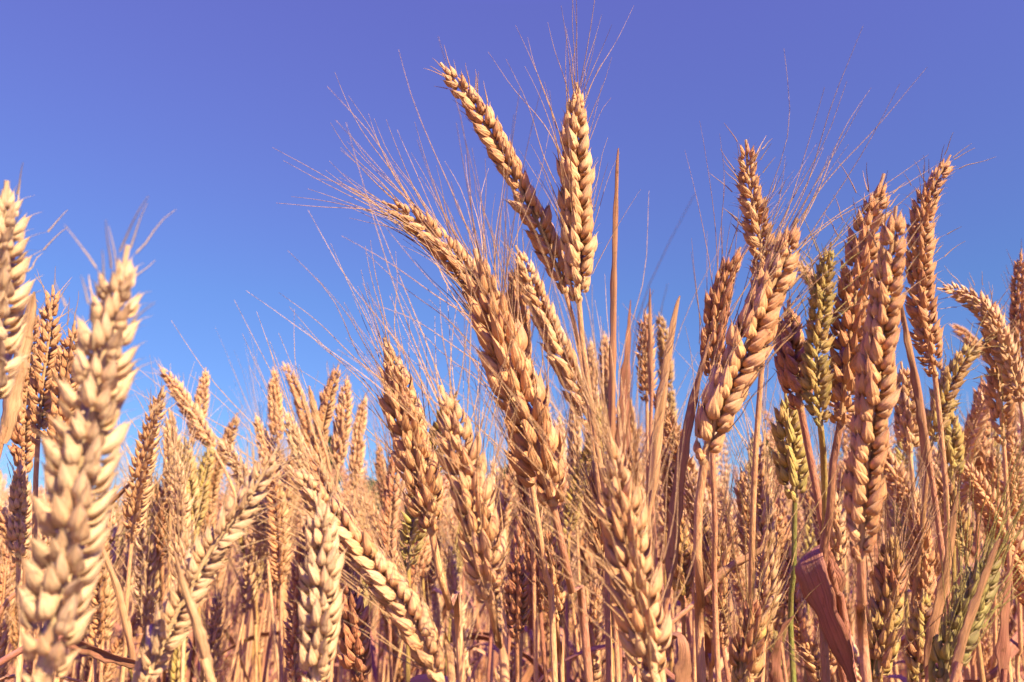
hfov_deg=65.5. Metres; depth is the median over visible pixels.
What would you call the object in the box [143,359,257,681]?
wheat stalk
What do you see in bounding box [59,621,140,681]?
wheat stalk
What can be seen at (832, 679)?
wheat stalk
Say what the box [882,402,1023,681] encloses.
wheat stalk
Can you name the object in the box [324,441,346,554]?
wheat stalk
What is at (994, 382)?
wheat stalk
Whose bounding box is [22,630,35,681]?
wheat stalk
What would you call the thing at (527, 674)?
wheat stalk
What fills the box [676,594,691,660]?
wheat stalk
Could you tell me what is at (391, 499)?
wheat stalk
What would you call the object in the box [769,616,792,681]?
leafy stalk
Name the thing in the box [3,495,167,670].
wheat stalk
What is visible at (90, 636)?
wheat stalk
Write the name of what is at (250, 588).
wheat stalk
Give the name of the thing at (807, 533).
wheat stalk
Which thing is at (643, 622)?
wheat stalk
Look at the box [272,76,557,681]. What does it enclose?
wheat stalk
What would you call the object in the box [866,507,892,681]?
wheat stalk
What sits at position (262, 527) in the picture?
wheat stalk
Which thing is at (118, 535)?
wheat stalk
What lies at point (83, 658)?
wheat stalk
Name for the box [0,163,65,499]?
wheat stalk
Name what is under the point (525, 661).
wheat stalk
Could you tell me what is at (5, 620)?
wheat stalk
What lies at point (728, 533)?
wheat stalk
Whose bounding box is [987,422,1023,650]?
wheat stalk
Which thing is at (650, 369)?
leafy stalk
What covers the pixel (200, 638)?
leafy stalk
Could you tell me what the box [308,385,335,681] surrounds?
leafy stalk
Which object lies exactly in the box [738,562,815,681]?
wheat stalk
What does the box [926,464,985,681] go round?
wheat stalk
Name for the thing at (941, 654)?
wheat stalk
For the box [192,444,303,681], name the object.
wheat stalk
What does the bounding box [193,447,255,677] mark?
wheat stalk
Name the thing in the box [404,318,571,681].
wheat stalk
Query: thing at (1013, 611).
wheat stalk
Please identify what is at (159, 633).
wheat stalk
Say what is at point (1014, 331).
wheat stalk
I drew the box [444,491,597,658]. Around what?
wheat stalk
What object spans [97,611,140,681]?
wheat stalk
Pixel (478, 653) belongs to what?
wheat stalk
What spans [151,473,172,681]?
wheat stalk
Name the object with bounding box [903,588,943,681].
wheat stalk
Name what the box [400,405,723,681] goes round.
wheat stalk
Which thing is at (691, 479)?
wheat stalk
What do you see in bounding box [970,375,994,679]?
wheat stalk
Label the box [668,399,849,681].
wheat stalk
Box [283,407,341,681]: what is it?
wheat stalk
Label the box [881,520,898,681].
wheat stalk
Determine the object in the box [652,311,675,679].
wheat stalk
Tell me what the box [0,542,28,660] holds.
wheat stalk
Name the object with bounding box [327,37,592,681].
wheat stalk
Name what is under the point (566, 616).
wheat stalk
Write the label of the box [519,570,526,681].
wheat stalk
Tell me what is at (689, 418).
leafy stalk
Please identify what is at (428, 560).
wheat stalk
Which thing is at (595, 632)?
wheat stalk
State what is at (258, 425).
wheat stalk
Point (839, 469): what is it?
wheat stalk
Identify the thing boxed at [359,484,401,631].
wheat stalk
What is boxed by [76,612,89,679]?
wheat stalk
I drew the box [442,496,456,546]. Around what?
wheat stalk
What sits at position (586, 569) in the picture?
wheat stalk
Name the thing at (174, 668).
wheat stalk
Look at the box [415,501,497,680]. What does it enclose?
wheat stalk
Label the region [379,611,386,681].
wheat stalk
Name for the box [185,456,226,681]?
wheat stalk
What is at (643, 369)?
wheat stalk
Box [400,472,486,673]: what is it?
wheat stalk
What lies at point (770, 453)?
stalk
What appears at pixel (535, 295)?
wheat stalk
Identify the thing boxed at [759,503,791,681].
wheat stalk
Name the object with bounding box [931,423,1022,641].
wheat stalk
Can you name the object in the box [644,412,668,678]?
wheat stalk
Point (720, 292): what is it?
wheat stalk
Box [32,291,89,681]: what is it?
wheat stalk
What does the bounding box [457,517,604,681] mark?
wheat stalk
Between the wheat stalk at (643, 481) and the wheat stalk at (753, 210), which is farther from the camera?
the wheat stalk at (643, 481)
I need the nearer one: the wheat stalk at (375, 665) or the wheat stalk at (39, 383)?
the wheat stalk at (39, 383)
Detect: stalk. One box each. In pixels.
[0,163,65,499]
[0,196,178,681]
[0,427,86,678]
[0,467,166,681]
[0,478,135,617]
[0,479,40,681]
[0,500,15,679]
[0,540,67,681]
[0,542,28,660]
[0,546,15,648]
[0,635,155,668]
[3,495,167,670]
[4,664,13,681]
[5,444,32,681]
[7,301,46,681]
[9,531,38,623]
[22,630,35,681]
[23,266,71,673]
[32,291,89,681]
[52,628,89,681]
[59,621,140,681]
[71,612,125,681]
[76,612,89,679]
[80,545,105,681]
[84,506,118,681]
[85,518,124,681]
[88,420,166,642]
[96,436,222,681]
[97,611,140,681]
[101,546,135,673]
[108,387,220,633]
[109,441,134,561]
[111,494,343,681]
[112,437,176,681]
[118,379,187,681]
[119,359,232,681]
[127,649,132,681]
[130,300,455,681]
[132,423,315,681]
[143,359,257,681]
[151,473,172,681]
[160,407,181,681]
[167,624,192,681]
[173,551,215,681]
[175,420,292,677]
[176,422,203,681]
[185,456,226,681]
[186,367,210,455]
[189,523,265,681]
[192,433,221,543]
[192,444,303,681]
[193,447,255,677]
[199,462,221,625]
[203,404,246,629]
[212,399,303,681]
[213,606,225,668]
[215,328,287,681]
[215,435,278,681]
[227,500,269,681]
[230,518,261,681]
[240,374,319,681]
[247,123,537,681]
[249,394,329,681]
[258,589,268,656]
[259,431,294,681]
[261,405,332,676]
[266,367,285,681]
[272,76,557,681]
[276,359,324,681]
[276,517,361,681]
[276,518,308,681]
[281,240,465,681]
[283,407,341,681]
[292,467,347,681]
[296,587,348,681]
[302,442,362,598]
[308,353,347,473]
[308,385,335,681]
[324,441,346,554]
[325,584,341,681]
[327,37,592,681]
[329,371,354,681]
[336,569,372,681]
[337,463,379,675]
[342,340,458,681]
[348,385,372,681]
[356,492,405,676]
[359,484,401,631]
[370,479,475,681]
[372,442,398,634]
[378,600,405,681]
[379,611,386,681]
[388,392,460,681]
[393,475,450,681]
[396,165,725,681]
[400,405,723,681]
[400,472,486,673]
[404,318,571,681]
[412,571,485,674]
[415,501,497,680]
[416,529,432,669]
[423,443,479,681]
[424,45,620,681]
[426,401,579,681]
[431,581,444,670]
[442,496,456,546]
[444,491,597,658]
[444,515,498,676]
[454,373,567,681]
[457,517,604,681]
[465,428,663,643]
[465,658,472,681]
[472,167,549,681]
[488,0,640,681]
[488,456,530,681]
[490,663,512,681]
[496,415,590,681]
[498,503,518,681]
[502,230,635,681]
[504,546,533,681]
[507,406,551,681]
[508,427,674,681]
[509,647,522,681]
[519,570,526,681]
[521,652,597,681]
[524,429,591,666]
[529,402,729,681]
[532,326,643,681]
[532,345,580,679]
[537,426,565,655]
[537,509,595,681]
[537,596,549,674]
[549,520,564,678]
[552,420,571,681]
[558,492,623,681]
[561,410,607,681]
[569,639,625,667]
[585,332,600,681]
[586,517,622,681]
[595,330,609,407]
[596,401,614,681]
[601,454,673,673]
[604,148,618,681]
[611,423,642,669]
[615,300,630,681]
[620,291,667,681]
[626,401,643,667]
[626,530,772,681]
[632,394,645,493]
[635,391,728,673]
[636,296,679,681]
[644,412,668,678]
[647,289,665,675]
[649,391,721,681]
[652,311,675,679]
[655,462,676,674]
[659,433,692,675]
[661,572,680,651]
[662,385,679,652]
[663,334,710,616]
[666,422,742,668]
[666,476,816,681]
[667,423,780,681]
[667,516,693,637]
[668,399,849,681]
[668,436,696,681]
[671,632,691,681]
[673,347,829,681]
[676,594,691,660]
[677,462,730,679]
[683,468,731,681]
[685,27,944,681]
[685,120,815,681]
[691,432,720,681]
[698,466,756,681]
[708,459,789,681]
[711,123,785,681]
[716,481,754,681]
[726,456,760,681]
[730,516,802,681]
[733,423,815,664]
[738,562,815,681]
[747,429,785,657]
[752,401,797,681]
[757,588,867,681]
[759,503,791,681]
[760,492,787,681]
[761,397,888,681]
[763,430,859,681]
[763,432,788,502]
[764,386,906,681]
[767,393,810,681]
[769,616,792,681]
[771,292,857,681]
[775,492,812,681]
[779,405,858,681]
[781,616,837,681]
[784,210,869,620]
[795,542,856,681]
[796,248,860,673]
[797,477,827,681]
[803,522,873,681]
[811,491,850,674]
[818,390,928,681]
[819,161,931,681]
[829,352,988,681]
[830,446,850,681]
[831,403,943,622]
[840,194,923,681]
[843,368,922,628]
[846,406,978,681]
[851,635,861,681]
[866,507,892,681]
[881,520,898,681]
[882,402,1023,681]
[888,136,993,678]
[889,425,921,681]
[890,357,978,674]
[892,361,927,678]
[892,447,970,679]
[898,429,1023,679]
[898,584,910,677]
[900,306,962,681]
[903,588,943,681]
[910,311,1010,656]
[915,433,1015,681]
[923,491,959,681]
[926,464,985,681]
[928,370,1023,681]
[929,525,939,633]
[931,315,1016,604]
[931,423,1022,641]
[933,531,1023,681]
[934,395,967,596]
[936,268,1023,439]
[949,324,994,368]
[949,539,1000,681]
[950,380,996,679]
[951,285,1022,681]
[954,392,1022,593]
[957,387,1023,681]
[961,410,990,679]
[961,504,1022,681]
[962,460,1023,606]
[962,557,1023,669]
[963,505,1001,638]
[963,625,1023,681]
[964,339,1020,472]
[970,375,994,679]
[985,415,1023,681]
[985,534,1023,654]
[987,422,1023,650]
[994,535,1023,681]
[996,275,1023,437]
[999,238,1023,582]
[1012,425,1016,627]
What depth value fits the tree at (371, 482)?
103.38 m
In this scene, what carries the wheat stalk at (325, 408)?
on the ground
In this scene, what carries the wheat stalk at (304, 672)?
on the ground
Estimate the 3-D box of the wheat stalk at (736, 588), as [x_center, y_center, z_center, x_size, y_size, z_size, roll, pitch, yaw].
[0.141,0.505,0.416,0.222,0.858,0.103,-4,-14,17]
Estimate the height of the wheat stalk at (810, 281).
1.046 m
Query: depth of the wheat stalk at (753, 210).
0.31 m
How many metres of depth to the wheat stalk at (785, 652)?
0.70 m
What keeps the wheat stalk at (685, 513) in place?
on the ground
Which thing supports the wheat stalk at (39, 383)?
on the ground
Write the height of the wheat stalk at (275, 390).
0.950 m
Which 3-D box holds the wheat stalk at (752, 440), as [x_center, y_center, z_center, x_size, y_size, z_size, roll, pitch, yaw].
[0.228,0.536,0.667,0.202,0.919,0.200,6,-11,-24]
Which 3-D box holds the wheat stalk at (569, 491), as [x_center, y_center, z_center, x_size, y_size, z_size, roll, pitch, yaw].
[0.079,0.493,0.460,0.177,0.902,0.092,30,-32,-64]
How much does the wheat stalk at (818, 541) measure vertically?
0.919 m
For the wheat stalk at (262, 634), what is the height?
0.936 m
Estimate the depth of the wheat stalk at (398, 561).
0.59 m
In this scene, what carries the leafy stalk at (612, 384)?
on the ground
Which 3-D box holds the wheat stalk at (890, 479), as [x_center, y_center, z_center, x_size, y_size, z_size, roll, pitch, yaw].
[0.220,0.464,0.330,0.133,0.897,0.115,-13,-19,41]
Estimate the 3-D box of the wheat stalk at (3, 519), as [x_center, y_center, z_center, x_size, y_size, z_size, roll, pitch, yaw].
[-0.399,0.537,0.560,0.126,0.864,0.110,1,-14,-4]
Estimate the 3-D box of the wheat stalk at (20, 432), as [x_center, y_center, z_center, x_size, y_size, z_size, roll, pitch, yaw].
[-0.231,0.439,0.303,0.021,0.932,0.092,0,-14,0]
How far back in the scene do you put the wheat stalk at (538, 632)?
0.76 m
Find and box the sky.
[0,0,1023,511]
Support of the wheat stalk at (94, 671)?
on the ground
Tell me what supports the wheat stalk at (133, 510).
on the ground
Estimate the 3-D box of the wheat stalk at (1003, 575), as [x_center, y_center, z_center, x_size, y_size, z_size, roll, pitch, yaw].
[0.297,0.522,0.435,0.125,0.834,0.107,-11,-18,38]
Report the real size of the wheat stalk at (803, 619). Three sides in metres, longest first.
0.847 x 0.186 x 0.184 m
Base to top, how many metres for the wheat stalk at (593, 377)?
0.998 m
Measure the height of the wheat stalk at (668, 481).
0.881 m
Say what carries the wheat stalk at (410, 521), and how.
on the ground
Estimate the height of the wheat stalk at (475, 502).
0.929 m
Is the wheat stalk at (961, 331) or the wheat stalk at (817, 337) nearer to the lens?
the wheat stalk at (817, 337)
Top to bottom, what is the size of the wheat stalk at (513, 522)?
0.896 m
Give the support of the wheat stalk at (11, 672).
on the ground
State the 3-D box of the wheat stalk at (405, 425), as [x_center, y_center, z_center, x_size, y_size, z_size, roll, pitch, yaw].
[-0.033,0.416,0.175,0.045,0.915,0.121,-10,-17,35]
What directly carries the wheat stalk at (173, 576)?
on the ground
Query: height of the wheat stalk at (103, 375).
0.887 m
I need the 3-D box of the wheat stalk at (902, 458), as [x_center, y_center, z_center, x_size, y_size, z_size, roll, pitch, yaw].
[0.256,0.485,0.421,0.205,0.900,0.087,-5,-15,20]
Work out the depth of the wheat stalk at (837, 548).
0.38 m
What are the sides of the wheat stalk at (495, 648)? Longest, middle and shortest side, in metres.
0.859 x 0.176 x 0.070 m
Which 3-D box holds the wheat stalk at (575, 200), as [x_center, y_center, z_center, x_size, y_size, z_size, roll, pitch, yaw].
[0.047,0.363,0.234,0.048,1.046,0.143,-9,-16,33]
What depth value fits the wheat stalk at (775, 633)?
0.59 m
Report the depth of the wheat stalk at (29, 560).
0.60 m
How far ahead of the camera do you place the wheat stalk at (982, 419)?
0.45 m
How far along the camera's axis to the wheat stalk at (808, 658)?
0.29 m
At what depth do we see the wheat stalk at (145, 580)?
0.48 m
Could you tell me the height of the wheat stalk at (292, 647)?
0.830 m
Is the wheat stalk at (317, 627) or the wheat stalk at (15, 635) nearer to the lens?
the wheat stalk at (317, 627)
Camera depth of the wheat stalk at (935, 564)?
0.77 m
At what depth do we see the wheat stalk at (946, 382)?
0.37 m
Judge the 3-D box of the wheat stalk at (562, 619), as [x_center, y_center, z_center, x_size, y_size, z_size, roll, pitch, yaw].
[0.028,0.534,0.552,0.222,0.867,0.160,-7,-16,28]
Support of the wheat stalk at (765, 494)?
on the ground
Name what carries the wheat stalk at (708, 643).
on the ground
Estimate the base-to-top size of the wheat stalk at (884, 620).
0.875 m
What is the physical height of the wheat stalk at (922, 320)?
0.983 m
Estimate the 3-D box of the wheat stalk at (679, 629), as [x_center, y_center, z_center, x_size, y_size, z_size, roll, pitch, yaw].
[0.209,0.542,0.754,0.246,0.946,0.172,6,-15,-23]
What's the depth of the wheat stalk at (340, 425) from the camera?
0.57 m
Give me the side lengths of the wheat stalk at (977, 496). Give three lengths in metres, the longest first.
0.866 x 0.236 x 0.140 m
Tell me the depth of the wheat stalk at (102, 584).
0.45 m
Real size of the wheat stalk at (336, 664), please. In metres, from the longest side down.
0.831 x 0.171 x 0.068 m
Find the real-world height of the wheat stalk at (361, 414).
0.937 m
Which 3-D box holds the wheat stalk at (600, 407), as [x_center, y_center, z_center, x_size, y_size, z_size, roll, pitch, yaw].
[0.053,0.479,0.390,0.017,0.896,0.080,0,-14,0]
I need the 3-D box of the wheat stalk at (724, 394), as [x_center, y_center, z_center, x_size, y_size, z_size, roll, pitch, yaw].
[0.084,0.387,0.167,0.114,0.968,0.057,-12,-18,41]
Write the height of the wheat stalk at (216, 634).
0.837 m
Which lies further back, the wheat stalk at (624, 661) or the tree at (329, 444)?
the tree at (329, 444)
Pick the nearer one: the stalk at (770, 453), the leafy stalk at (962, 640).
the leafy stalk at (962, 640)
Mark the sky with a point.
(107, 106)
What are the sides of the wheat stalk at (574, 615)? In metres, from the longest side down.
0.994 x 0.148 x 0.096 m
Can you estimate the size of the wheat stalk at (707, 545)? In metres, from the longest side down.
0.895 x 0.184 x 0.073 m
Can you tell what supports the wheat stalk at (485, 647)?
on the ground
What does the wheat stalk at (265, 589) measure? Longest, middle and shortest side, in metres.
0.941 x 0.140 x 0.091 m
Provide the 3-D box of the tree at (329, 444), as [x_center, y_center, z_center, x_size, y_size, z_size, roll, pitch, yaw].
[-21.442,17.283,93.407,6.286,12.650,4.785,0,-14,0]
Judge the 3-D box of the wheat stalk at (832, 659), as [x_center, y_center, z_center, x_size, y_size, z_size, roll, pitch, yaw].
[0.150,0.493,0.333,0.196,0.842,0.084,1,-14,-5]
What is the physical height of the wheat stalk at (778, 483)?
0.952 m
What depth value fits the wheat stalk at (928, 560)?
0.38 m
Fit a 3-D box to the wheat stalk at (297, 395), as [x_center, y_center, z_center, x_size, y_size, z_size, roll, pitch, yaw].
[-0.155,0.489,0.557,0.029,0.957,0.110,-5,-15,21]
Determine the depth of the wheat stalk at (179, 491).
0.46 m
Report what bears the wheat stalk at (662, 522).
on the ground
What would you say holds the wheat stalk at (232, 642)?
on the ground
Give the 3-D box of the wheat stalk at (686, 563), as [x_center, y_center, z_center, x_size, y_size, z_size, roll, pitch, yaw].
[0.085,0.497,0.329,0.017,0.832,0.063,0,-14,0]
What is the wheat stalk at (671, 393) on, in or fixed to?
on the ground
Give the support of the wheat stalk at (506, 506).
on the ground
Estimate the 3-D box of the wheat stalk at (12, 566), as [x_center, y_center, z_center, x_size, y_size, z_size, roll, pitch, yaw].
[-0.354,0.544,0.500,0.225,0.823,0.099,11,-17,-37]
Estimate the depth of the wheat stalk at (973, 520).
0.59 m
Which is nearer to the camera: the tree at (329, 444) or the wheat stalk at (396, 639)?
the wheat stalk at (396, 639)
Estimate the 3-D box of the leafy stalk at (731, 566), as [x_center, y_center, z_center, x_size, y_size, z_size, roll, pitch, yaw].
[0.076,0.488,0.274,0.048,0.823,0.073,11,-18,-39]
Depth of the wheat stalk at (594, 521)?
0.36 m
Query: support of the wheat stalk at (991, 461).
on the ground
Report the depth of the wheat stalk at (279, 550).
0.49 m
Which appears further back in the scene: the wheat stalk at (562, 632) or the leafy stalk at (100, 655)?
the wheat stalk at (562, 632)
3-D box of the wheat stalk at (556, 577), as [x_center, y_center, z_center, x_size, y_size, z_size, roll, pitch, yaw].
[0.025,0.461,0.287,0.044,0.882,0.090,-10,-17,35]
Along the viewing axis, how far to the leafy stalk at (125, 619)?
0.38 m
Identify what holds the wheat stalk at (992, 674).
on the ground
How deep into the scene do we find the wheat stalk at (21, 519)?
0.36 m
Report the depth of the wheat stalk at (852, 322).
0.26 m
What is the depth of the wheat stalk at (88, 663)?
0.60 m
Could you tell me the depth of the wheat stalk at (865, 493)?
0.23 m
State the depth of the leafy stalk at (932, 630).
0.28 m
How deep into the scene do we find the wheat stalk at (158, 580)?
0.50 m
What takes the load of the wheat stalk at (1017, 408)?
on the ground
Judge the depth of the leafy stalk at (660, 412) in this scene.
0.36 m
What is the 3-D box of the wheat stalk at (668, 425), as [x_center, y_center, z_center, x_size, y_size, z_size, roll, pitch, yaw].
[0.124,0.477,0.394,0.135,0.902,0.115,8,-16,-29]
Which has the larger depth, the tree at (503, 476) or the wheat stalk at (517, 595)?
the tree at (503, 476)
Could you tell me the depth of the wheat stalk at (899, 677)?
0.59 m
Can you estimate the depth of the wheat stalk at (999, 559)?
0.72 m
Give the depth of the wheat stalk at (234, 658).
0.63 m
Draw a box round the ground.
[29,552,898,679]
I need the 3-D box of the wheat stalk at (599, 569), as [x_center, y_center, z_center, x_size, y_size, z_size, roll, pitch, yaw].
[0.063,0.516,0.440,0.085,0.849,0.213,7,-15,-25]
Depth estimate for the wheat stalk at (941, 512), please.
0.67 m
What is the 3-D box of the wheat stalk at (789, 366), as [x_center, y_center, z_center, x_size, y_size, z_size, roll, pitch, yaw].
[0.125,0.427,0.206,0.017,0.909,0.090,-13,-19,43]
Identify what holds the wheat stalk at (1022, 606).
on the ground
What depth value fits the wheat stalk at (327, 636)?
0.60 m
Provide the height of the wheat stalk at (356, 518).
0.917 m
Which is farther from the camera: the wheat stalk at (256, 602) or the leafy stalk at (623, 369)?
the wheat stalk at (256, 602)
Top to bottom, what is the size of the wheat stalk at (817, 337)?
0.923 m
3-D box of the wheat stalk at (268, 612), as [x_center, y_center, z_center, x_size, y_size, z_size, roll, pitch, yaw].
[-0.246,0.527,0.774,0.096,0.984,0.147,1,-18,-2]
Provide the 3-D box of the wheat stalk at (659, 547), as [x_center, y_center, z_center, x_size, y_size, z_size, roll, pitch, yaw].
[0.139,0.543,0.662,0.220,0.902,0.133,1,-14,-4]
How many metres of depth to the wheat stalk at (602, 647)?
0.47 m
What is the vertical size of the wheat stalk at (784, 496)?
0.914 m
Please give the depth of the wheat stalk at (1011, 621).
0.77 m
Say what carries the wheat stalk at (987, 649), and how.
on the ground
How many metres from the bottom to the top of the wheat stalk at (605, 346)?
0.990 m
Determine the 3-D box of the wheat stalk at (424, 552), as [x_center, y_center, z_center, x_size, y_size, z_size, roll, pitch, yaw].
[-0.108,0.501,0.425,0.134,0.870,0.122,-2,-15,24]
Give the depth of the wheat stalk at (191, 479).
0.50 m
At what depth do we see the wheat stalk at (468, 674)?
0.55 m
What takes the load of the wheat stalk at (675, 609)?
on the ground
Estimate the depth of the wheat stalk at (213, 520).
0.63 m
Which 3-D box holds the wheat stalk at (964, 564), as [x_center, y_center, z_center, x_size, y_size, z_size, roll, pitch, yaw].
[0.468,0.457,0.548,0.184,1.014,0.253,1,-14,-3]
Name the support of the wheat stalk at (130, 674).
on the ground
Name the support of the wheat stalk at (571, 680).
on the ground
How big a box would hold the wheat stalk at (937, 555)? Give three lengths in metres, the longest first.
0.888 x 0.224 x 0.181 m
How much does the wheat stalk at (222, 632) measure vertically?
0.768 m
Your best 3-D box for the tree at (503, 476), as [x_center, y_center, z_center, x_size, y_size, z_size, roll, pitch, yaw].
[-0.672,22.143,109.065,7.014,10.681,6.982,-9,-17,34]
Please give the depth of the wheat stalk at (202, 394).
0.63 m
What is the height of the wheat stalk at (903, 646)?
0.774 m
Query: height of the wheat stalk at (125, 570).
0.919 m
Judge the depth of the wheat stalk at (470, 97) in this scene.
0.33 m
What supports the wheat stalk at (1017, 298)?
on the ground
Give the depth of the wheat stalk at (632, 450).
0.54 m
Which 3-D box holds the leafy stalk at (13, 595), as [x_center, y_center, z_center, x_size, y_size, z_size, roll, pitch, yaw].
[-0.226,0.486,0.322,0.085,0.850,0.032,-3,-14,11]
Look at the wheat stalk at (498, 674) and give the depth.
0.51 m
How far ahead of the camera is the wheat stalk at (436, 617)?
0.81 m
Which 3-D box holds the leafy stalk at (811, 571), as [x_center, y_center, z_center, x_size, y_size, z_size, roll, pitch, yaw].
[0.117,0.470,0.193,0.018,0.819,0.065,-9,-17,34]
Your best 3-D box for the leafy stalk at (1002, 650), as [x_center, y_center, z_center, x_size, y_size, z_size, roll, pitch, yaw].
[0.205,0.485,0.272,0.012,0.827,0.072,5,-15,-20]
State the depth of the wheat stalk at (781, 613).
0.47 m
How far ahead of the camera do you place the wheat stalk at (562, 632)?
0.62 m
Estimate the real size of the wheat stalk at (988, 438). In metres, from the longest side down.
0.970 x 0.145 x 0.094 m
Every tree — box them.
[325,435,343,490]
[344,477,382,516]
[496,464,516,492]
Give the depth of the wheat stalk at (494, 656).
0.61 m
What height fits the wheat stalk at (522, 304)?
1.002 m
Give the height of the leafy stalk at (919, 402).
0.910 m
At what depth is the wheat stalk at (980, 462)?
0.46 m
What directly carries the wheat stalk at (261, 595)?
on the ground
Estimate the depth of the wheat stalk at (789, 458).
0.33 m
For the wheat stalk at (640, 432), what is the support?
on the ground
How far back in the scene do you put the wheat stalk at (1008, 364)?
0.39 m
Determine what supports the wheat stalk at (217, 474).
on the ground
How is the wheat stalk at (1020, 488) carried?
on the ground
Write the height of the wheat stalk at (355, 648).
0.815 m
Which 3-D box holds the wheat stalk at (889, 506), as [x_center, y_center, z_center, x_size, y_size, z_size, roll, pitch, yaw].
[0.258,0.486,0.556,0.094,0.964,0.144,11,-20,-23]
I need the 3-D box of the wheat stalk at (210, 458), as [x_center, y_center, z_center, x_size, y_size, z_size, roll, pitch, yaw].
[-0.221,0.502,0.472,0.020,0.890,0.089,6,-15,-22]
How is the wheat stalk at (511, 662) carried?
on the ground
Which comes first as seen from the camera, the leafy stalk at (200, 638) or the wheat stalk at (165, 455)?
the leafy stalk at (200, 638)
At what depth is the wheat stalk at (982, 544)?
0.74 m
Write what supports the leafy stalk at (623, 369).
on the ground
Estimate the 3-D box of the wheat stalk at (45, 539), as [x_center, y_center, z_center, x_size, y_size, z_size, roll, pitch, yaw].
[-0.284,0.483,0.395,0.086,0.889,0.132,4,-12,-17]
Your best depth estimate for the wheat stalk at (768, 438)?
0.73 m
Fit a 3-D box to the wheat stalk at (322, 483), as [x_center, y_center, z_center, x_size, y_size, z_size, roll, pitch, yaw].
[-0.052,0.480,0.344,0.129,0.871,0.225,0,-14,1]
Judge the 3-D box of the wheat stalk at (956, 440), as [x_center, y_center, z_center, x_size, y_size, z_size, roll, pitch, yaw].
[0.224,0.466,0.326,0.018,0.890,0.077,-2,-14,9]
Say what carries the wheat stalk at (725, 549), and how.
on the ground
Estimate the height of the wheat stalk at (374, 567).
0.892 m
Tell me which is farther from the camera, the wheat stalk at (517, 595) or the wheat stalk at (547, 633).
the wheat stalk at (547, 633)
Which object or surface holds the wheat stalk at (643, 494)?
on the ground
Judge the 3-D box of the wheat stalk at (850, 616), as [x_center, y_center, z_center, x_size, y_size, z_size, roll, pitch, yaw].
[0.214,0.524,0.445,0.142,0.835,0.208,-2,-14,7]
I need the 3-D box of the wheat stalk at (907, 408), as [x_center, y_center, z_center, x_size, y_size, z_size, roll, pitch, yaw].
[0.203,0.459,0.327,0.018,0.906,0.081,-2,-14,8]
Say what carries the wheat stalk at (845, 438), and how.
on the ground
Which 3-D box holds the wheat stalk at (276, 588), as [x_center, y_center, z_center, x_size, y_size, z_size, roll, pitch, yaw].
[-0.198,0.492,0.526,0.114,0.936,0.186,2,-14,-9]
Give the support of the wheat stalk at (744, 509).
on the ground
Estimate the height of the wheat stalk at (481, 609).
0.952 m
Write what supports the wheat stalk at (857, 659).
on the ground
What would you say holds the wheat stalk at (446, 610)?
on the ground
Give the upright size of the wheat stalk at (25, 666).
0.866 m
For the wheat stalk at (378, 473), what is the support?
on the ground
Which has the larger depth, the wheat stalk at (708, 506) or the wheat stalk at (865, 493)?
the wheat stalk at (708, 506)

